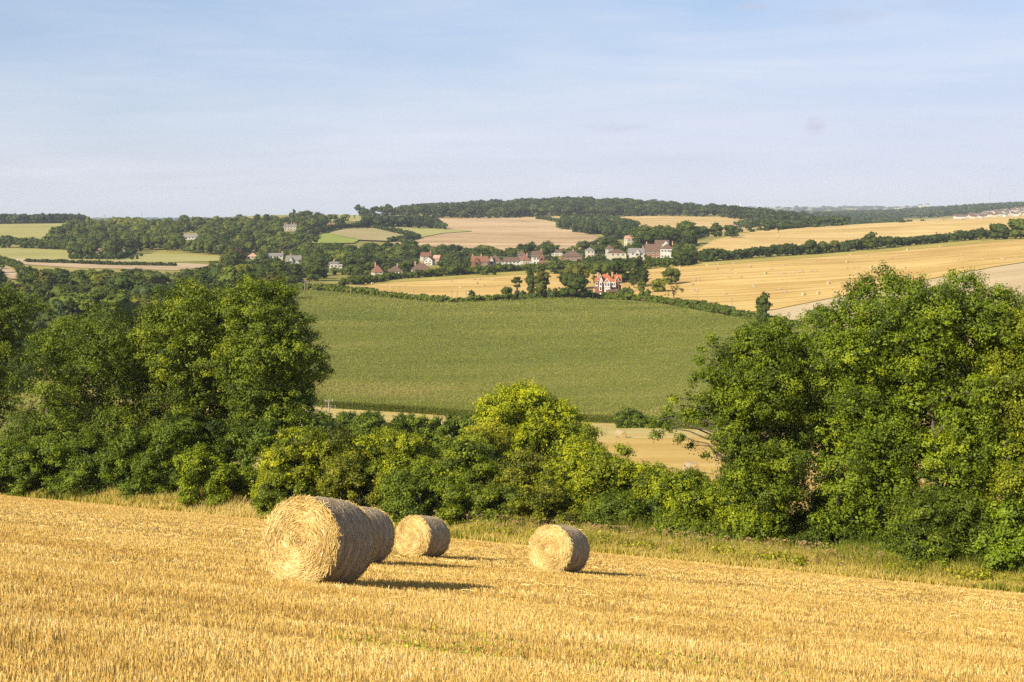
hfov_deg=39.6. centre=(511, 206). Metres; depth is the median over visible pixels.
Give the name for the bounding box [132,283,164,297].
broadleaf tree
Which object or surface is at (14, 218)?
wood
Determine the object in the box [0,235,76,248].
hedge
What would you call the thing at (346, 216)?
broadleaf tree
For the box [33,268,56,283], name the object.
broadleaf tree
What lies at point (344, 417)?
valley bush
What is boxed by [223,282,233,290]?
broadleaf tree
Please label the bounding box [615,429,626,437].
round straw bale
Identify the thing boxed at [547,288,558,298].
bush
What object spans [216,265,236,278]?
broadleaf tree
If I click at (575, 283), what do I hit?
broadleaf tree
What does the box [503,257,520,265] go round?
house
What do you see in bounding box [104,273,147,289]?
broadleaf tree
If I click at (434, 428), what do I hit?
valley bush
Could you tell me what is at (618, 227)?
hill copse
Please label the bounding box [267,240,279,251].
broadleaf tree
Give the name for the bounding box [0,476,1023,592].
verge grass
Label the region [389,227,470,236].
hill pasture
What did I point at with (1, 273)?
broadleaf tree
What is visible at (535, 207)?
ridge wood
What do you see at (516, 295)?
bush
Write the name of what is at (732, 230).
broadleaf tree
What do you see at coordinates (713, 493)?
hedge shrub
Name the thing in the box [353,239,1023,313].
bale field
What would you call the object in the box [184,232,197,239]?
house
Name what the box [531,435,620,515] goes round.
hedge shrub
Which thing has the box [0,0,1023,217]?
sky
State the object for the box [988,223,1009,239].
broadleaf tree
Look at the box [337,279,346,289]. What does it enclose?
broadleaf tree
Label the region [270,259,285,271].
broadleaf tree
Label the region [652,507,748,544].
bramble bush
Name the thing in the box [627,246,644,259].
house
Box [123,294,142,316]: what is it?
broadleaf tree
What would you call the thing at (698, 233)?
broadleaf tree
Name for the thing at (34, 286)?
broadleaf tree
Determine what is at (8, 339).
broadleaf tree
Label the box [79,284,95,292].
broadleaf tree
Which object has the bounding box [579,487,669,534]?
bramble bush
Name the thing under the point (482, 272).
garden shrubs
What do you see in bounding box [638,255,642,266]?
broadleaf tree
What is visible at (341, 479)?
bramble bush
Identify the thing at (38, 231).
hill field
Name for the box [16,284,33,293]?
broadleaf tree
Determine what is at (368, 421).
valley bush
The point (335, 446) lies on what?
hedge shrub
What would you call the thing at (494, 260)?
house
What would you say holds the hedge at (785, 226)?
on the ground at (334, 279)
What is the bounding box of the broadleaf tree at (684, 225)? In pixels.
[676,221,694,229]
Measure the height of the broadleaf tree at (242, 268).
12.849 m
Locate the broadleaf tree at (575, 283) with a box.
[555,272,590,298]
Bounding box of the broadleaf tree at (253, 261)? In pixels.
[250,258,262,264]
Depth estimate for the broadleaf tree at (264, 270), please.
718.73 m
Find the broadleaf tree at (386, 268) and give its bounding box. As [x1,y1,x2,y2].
[383,266,390,272]
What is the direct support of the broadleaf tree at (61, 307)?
on the ground at (334, 279)
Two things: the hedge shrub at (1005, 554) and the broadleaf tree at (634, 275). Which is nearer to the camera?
the hedge shrub at (1005, 554)
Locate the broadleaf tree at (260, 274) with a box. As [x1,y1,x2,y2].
[254,272,266,278]
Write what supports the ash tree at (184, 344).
on the ground at (334, 279)
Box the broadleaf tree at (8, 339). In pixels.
[0,280,51,440]
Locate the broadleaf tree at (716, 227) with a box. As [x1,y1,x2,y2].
[709,222,723,236]
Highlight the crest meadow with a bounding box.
[331,215,389,221]
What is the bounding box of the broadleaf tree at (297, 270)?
[291,263,306,282]
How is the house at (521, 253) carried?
on the ground at (334, 279)
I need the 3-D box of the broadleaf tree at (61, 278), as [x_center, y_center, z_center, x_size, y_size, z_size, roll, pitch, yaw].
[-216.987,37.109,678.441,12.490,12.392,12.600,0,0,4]
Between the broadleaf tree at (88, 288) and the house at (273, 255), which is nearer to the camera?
the broadleaf tree at (88, 288)
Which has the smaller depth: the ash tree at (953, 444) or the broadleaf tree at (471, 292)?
the ash tree at (953, 444)
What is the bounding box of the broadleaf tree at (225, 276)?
[213,264,240,284]
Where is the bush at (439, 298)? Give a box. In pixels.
[435,294,446,302]
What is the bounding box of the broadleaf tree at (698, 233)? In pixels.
[693,227,700,237]
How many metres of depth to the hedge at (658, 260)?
883.33 m
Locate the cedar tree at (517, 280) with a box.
[511,276,522,299]
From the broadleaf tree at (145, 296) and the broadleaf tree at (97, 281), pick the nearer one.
the broadleaf tree at (145, 296)
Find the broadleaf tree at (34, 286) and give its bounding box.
[27,283,41,289]
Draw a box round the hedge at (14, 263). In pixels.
[0,255,24,268]
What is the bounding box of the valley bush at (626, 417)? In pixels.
[612,407,650,427]
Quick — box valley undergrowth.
[0,250,300,389]
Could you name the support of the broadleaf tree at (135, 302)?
on the ground at (334, 279)
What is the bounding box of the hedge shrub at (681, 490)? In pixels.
[639,464,725,525]
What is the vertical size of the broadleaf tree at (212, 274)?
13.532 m
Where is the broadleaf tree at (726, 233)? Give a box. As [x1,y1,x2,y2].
[724,225,738,235]
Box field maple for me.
[460,378,607,479]
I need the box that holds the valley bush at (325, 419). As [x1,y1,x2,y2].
[302,407,338,439]
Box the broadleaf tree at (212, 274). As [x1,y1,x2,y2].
[204,265,222,279]
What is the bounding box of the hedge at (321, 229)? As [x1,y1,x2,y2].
[304,222,369,234]
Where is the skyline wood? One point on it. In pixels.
(551, 199)
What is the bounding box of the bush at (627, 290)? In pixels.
[615,286,633,294]
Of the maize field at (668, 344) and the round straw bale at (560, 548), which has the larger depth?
the maize field at (668, 344)
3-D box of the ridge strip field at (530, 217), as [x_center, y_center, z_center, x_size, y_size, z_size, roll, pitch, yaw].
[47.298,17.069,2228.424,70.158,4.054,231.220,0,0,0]
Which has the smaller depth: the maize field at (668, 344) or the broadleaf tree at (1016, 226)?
the maize field at (668, 344)
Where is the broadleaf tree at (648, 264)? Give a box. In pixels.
[643,254,652,268]
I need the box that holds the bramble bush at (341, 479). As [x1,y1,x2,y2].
[314,454,385,508]
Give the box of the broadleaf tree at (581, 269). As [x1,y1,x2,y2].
[561,264,591,277]
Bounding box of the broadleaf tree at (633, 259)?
[631,257,638,266]
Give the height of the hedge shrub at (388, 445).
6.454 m
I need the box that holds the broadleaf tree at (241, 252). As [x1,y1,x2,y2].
[233,248,244,258]
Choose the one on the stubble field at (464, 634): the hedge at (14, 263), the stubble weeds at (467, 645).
the stubble weeds at (467, 645)
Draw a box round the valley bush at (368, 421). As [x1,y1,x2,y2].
[348,408,388,450]
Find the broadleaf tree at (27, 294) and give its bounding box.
[2,289,41,320]
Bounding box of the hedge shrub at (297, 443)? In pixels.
[245,422,327,503]
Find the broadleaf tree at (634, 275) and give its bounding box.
[628,267,641,287]
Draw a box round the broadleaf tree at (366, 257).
[354,252,373,270]
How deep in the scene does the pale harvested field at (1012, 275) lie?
539.97 m
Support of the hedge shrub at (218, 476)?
on the ground at (334, 279)
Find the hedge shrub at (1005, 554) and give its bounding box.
[968,494,1023,574]
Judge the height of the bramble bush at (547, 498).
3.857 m
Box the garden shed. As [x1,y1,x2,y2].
[606,289,615,292]
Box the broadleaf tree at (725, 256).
[721,249,728,258]
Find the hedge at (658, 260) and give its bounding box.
[580,257,672,265]
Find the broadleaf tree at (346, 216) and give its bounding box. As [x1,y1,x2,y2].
[340,214,349,220]
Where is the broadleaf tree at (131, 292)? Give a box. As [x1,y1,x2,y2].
[122,289,137,294]
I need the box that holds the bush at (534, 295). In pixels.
[524,292,541,299]
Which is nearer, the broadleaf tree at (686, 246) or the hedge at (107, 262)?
the broadleaf tree at (686, 246)
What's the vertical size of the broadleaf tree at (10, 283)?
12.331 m
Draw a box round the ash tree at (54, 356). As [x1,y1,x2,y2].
[0,300,152,468]
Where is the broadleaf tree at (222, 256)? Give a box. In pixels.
[216,252,226,262]
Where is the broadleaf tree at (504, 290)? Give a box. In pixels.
[500,287,512,293]
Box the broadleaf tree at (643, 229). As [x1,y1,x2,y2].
[633,224,651,233]
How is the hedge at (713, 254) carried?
on the ground at (334, 279)
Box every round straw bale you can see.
[259,493,378,583]
[360,506,395,563]
[394,515,451,556]
[527,524,590,572]
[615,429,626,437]
[683,462,699,471]
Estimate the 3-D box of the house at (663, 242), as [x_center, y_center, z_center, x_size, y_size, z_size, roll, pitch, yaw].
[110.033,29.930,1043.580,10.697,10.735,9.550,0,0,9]
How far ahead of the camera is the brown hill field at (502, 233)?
1610.68 m
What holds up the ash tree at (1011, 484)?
on the ground at (334, 279)
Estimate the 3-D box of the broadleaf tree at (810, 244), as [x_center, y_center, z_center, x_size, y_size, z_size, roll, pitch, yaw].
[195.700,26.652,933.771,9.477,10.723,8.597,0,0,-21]
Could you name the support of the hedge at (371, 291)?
on the ground at (334, 279)
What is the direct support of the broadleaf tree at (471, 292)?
on the ground at (334, 279)
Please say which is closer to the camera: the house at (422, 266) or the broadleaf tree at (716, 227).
the house at (422, 266)
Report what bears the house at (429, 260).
on the ground at (334, 279)
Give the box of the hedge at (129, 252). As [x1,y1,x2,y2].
[68,248,136,258]
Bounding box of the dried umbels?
[369,504,883,567]
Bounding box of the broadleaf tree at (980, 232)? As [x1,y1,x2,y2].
[978,226,983,238]
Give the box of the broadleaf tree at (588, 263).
[581,260,592,268]
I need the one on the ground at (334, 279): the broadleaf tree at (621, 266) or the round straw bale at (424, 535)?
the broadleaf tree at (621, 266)
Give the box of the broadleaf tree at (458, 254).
[451,252,462,260]
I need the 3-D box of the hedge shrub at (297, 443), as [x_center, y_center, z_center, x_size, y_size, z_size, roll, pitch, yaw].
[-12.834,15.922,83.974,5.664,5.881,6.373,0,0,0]
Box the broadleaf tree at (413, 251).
[409,249,416,257]
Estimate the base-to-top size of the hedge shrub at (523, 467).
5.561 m
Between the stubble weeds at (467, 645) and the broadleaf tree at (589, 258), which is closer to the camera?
the stubble weeds at (467, 645)
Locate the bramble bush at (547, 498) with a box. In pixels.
[501,477,594,527]
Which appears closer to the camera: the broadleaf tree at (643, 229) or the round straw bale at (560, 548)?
the round straw bale at (560, 548)
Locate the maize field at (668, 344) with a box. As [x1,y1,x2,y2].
[175,290,879,419]
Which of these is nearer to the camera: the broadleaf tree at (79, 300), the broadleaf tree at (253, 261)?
the broadleaf tree at (79, 300)
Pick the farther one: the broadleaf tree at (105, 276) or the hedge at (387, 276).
the hedge at (387, 276)
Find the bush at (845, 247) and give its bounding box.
[839,242,850,250]
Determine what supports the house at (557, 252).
on the ground at (334, 279)
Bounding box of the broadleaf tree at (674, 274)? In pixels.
[661,267,681,283]
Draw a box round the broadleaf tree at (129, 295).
[90,289,131,311]
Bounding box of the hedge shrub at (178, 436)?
[106,413,292,501]
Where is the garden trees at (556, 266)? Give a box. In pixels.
[341,236,697,275]
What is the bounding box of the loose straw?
[0,504,1023,681]
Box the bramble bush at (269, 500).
[251,471,322,518]
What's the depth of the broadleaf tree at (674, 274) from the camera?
697.76 m
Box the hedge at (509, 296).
[444,291,652,302]
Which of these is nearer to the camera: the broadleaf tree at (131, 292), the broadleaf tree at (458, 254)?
the broadleaf tree at (131, 292)
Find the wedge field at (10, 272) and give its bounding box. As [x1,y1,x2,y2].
[0,265,17,278]
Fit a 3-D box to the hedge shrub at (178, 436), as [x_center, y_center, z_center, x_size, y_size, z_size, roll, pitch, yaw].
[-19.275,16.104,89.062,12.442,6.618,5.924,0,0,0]
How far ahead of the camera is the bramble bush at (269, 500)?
81.87 m
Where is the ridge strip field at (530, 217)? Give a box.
[521,216,559,218]
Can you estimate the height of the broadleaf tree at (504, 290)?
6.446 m
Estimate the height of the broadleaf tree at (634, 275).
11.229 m
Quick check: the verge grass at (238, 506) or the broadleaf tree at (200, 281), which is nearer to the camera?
the verge grass at (238, 506)
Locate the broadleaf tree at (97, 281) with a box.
[91,277,103,286]
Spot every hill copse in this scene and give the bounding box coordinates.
[356,213,447,228]
[555,213,638,238]
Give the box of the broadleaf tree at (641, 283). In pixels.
[636,279,645,290]
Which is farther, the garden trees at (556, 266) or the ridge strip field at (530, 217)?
the ridge strip field at (530, 217)
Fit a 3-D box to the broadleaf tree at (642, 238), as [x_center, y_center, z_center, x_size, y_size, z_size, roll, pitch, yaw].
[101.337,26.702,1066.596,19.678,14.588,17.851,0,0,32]
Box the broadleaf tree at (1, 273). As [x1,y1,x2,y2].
[0,269,4,281]
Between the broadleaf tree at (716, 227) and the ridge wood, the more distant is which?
the ridge wood
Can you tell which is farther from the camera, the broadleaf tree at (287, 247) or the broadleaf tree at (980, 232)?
the broadleaf tree at (287, 247)
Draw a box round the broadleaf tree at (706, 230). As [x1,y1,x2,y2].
[700,226,709,237]
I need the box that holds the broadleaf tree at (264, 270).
[253,267,276,274]
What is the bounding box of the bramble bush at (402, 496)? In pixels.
[374,463,452,525]
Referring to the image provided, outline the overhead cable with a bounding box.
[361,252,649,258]
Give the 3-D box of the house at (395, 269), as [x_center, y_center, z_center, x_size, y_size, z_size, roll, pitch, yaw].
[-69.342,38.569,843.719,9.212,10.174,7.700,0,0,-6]
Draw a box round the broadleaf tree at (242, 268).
[235,263,255,273]
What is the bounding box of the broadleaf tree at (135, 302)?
[124,296,161,329]
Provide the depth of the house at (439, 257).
1061.22 m
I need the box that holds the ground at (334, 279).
[0,207,1023,533]
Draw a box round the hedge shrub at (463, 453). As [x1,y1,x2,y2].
[406,432,509,515]
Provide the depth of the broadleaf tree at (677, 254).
853.67 m
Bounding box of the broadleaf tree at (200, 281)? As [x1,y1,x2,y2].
[188,275,203,282]
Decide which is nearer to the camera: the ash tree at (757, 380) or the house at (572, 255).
the ash tree at (757, 380)
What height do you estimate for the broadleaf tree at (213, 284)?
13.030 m
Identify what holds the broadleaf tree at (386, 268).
on the ground at (334, 279)
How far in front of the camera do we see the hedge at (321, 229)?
1601.78 m
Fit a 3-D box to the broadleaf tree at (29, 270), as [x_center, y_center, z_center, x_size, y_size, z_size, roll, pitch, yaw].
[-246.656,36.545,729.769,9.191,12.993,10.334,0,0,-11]
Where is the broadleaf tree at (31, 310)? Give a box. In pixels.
[11,297,39,326]
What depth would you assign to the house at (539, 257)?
968.29 m
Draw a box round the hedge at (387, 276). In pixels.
[341,262,552,284]
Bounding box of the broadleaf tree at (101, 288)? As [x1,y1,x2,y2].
[89,285,114,293]
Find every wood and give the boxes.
[0,212,85,223]
[42,210,345,254]
[92,205,950,220]
[243,233,420,280]
[354,196,814,218]
[392,197,781,214]
[399,236,621,257]
[733,215,850,230]
[800,214,962,224]
[813,201,1023,218]
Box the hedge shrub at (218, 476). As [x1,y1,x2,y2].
[170,441,258,507]
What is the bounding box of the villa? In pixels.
[594,272,621,293]
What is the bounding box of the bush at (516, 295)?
[513,290,526,299]
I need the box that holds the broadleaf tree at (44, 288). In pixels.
[31,280,54,301]
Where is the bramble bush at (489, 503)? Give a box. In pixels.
[436,482,525,527]
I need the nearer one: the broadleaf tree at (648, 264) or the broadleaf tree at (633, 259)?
the broadleaf tree at (648, 264)
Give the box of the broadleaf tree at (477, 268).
[473,263,481,274]
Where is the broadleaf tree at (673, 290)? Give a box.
[663,283,682,298]
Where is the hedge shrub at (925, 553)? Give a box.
[875,511,985,567]
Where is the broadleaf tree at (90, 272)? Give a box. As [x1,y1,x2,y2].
[84,269,99,278]
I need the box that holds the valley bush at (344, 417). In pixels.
[333,410,356,444]
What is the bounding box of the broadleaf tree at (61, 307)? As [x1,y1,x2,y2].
[52,298,70,317]
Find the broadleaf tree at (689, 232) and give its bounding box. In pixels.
[678,228,697,243]
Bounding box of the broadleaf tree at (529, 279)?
[524,268,534,293]
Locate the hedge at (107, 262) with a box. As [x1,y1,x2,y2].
[23,258,176,265]
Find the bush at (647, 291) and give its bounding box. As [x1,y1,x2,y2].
[638,288,650,295]
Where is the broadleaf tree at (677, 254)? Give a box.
[667,249,692,264]
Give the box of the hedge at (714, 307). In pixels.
[646,295,809,327]
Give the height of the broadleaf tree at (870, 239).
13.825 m
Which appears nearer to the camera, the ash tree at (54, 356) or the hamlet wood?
the ash tree at (54, 356)
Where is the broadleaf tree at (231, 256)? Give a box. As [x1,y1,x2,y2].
[220,250,241,265]
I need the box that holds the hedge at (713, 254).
[692,228,1011,261]
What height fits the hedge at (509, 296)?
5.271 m
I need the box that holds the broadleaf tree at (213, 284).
[204,280,224,288]
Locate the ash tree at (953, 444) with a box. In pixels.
[875,267,1023,503]
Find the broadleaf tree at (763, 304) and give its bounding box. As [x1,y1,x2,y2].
[753,291,772,322]
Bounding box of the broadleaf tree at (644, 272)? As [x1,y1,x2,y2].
[636,265,649,282]
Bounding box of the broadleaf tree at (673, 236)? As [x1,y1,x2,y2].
[667,229,679,245]
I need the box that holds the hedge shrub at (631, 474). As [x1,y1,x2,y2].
[589,441,671,519]
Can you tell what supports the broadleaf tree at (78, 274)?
on the ground at (334, 279)
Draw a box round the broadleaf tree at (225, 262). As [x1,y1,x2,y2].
[217,258,232,266]
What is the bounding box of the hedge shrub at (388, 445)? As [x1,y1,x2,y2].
[350,420,435,494]
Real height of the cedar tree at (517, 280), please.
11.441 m
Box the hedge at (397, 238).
[386,234,420,241]
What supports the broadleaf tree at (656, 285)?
on the ground at (334, 279)
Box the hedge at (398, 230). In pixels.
[372,224,421,237]
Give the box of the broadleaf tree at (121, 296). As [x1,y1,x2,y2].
[95,289,133,327]
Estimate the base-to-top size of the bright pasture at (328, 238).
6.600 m
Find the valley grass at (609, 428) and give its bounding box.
[164,396,777,469]
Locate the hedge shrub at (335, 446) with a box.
[301,423,374,505]
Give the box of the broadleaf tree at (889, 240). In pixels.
[885,237,896,246]
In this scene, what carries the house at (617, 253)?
on the ground at (334, 279)
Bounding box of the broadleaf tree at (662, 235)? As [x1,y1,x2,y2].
[653,230,669,242]
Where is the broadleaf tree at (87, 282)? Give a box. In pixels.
[82,278,101,285]
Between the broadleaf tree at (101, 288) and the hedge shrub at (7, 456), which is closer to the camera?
the hedge shrub at (7, 456)
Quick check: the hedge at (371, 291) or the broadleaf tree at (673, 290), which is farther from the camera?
the hedge at (371, 291)
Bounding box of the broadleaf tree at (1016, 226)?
[1007,218,1023,238]
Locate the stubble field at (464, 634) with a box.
[0,495,1023,681]
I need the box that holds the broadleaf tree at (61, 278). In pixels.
[52,271,69,284]
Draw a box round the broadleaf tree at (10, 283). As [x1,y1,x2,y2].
[0,279,15,289]
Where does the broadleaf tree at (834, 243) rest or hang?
on the ground at (334, 279)
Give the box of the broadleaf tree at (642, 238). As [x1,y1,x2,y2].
[634,233,660,244]
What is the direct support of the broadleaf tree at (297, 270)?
on the ground at (334, 279)
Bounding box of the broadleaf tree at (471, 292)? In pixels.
[468,289,474,296]
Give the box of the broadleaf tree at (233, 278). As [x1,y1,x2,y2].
[230,270,254,293]
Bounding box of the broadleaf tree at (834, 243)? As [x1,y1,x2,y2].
[828,240,839,251]
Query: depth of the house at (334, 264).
960.12 m
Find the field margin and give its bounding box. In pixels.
[346,237,1023,286]
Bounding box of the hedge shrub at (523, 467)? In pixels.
[492,446,566,496]
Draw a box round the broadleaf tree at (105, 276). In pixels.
[95,271,118,283]
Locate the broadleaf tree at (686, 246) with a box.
[680,243,694,250]
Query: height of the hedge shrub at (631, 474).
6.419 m
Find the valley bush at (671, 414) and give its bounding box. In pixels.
[644,404,708,428]
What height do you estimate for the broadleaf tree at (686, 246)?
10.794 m
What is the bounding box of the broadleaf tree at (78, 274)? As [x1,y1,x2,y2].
[69,269,87,282]
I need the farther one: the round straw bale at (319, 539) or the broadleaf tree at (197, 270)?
the broadleaf tree at (197, 270)
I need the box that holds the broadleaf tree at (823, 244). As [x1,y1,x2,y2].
[818,241,828,253]
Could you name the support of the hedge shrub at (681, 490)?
on the ground at (334, 279)
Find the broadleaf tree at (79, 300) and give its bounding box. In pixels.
[47,292,95,319]
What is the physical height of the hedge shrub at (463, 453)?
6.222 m
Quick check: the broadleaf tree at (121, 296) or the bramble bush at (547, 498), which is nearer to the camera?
the bramble bush at (547, 498)
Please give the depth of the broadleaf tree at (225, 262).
751.94 m
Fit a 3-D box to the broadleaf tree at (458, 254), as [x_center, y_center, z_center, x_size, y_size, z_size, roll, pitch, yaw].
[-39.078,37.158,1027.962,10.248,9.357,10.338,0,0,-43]
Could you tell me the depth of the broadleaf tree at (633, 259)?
871.84 m
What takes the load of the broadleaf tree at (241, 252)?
on the ground at (334, 279)
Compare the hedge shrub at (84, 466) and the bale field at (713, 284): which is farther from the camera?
the bale field at (713, 284)
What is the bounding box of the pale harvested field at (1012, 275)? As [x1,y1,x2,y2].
[767,263,1023,329]
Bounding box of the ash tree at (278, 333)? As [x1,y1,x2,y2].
[205,273,335,466]
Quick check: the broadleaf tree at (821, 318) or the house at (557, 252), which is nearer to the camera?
the broadleaf tree at (821, 318)
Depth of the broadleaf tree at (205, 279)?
647.80 m
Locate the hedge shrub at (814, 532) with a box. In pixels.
[771,503,885,551]
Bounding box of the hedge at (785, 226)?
[777,222,851,229]
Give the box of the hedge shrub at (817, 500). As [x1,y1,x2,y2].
[799,476,897,541]
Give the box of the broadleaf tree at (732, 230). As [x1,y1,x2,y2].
[727,226,739,237]
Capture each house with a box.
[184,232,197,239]
[247,253,255,258]
[268,251,282,259]
[283,223,296,230]
[285,253,301,263]
[328,259,341,268]
[371,262,382,275]
[388,264,401,272]
[411,261,429,270]
[420,250,430,260]
[424,256,434,264]
[433,255,441,262]
[470,254,488,266]
[488,255,502,265]
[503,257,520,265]
[517,250,525,257]
[520,253,530,263]
[531,249,544,263]
[551,249,562,255]
[562,249,582,261]
[585,247,593,257]
[605,245,613,255]
[607,249,625,259]
[624,235,633,245]
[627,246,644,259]
[645,241,660,257]
[654,240,669,246]
[660,241,673,257]
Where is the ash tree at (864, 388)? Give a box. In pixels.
[787,260,944,544]
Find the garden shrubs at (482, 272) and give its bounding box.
[301,239,697,274]
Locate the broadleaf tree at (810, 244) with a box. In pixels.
[804,239,816,253]
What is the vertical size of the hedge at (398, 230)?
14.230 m
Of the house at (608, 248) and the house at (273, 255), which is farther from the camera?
the house at (273, 255)
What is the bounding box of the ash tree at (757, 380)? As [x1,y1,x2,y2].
[646,312,824,545]
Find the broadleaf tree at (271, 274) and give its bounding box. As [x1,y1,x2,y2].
[264,269,286,288]
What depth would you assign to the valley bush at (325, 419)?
149.35 m
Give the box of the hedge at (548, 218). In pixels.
[535,216,558,221]
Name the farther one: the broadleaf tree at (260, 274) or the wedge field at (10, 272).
the wedge field at (10, 272)
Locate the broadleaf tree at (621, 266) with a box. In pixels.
[605,257,633,281]
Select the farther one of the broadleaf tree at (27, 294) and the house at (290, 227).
the house at (290, 227)
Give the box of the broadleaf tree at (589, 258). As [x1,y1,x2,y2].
[582,256,596,261]
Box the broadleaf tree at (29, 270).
[23,266,37,275]
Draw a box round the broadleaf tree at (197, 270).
[194,266,204,274]
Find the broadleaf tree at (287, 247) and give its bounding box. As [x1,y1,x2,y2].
[280,244,293,251]
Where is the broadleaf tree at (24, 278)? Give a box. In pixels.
[16,273,37,286]
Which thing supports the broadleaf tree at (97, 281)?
on the ground at (334, 279)
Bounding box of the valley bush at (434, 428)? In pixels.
[381,411,478,461]
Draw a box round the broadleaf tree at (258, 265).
[250,262,270,268]
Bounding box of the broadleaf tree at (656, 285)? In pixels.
[650,278,666,291]
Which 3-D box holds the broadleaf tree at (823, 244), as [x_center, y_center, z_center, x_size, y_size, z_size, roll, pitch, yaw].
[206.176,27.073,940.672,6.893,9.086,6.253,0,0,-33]
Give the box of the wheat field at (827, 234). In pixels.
[697,215,1023,251]
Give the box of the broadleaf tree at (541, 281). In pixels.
[533,267,551,298]
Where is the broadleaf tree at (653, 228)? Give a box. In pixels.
[649,226,662,232]
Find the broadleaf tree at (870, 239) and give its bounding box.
[863,232,879,249]
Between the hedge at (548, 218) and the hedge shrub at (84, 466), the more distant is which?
the hedge at (548, 218)
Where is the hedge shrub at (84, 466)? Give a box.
[3,433,151,498]
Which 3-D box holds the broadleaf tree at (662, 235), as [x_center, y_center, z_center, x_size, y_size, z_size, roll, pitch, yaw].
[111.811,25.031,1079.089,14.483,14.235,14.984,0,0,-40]
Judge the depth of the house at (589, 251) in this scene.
1050.11 m
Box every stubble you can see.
[11,258,208,269]
[595,418,1002,524]
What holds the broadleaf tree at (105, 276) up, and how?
on the ground at (334, 279)
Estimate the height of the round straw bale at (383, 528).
1.600 m
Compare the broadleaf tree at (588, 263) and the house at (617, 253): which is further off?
the house at (617, 253)
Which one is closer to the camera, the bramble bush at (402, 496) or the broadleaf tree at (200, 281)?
the bramble bush at (402, 496)
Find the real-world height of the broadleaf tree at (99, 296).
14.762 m
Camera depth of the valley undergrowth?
726.69 m
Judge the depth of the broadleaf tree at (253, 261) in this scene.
835.33 m
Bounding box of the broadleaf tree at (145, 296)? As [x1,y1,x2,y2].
[130,293,151,298]
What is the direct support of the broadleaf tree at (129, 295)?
on the ground at (334, 279)
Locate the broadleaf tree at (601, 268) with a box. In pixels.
[589,262,613,282]
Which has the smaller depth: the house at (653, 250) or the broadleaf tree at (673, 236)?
the house at (653, 250)
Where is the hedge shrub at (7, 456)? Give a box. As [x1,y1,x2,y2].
[0,435,106,496]
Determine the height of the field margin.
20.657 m
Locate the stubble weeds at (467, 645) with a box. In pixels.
[321,624,787,681]
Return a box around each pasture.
[0,248,219,261]
[309,233,358,242]
[331,228,402,240]
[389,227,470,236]
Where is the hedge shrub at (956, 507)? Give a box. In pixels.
[873,484,1022,568]
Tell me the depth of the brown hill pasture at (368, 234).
1534.71 m
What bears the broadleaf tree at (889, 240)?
on the ground at (334, 279)
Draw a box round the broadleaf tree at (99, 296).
[92,287,118,310]
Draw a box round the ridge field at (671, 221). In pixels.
[532,216,777,231]
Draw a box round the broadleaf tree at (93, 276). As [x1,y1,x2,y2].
[88,271,108,279]
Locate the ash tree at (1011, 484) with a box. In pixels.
[972,305,1023,515]
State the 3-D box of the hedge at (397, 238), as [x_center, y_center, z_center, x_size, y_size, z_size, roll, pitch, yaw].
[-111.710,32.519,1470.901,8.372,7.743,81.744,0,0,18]
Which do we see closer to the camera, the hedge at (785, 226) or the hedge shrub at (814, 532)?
the hedge shrub at (814, 532)
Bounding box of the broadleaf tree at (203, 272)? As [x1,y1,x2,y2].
[194,268,209,278]
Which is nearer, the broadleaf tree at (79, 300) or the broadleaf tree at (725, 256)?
the broadleaf tree at (79, 300)
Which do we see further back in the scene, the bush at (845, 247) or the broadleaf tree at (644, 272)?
the bush at (845, 247)
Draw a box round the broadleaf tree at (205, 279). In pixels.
[196,275,209,283]
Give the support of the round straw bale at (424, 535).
on the stubble field at (464, 634)
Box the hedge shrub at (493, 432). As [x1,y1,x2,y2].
[462,416,514,468]
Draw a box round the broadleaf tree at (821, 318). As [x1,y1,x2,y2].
[810,308,834,327]
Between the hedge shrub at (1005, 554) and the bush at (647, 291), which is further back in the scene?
the bush at (647, 291)
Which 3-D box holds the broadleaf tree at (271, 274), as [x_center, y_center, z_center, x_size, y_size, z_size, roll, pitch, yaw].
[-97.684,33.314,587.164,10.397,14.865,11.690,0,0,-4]
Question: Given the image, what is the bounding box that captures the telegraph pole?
[325,399,332,412]
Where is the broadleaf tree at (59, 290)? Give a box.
[46,284,84,307]
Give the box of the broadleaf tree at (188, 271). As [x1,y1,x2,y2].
[180,268,192,276]
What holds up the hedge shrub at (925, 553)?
on the ground at (334, 279)
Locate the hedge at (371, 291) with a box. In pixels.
[285,282,449,302]
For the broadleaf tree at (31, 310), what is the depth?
469.98 m
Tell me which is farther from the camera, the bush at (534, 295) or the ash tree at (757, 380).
the bush at (534, 295)
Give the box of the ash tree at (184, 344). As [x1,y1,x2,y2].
[111,274,248,462]
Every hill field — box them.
[0,223,65,238]
[391,217,600,250]
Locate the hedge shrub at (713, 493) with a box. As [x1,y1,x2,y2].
[698,471,793,545]

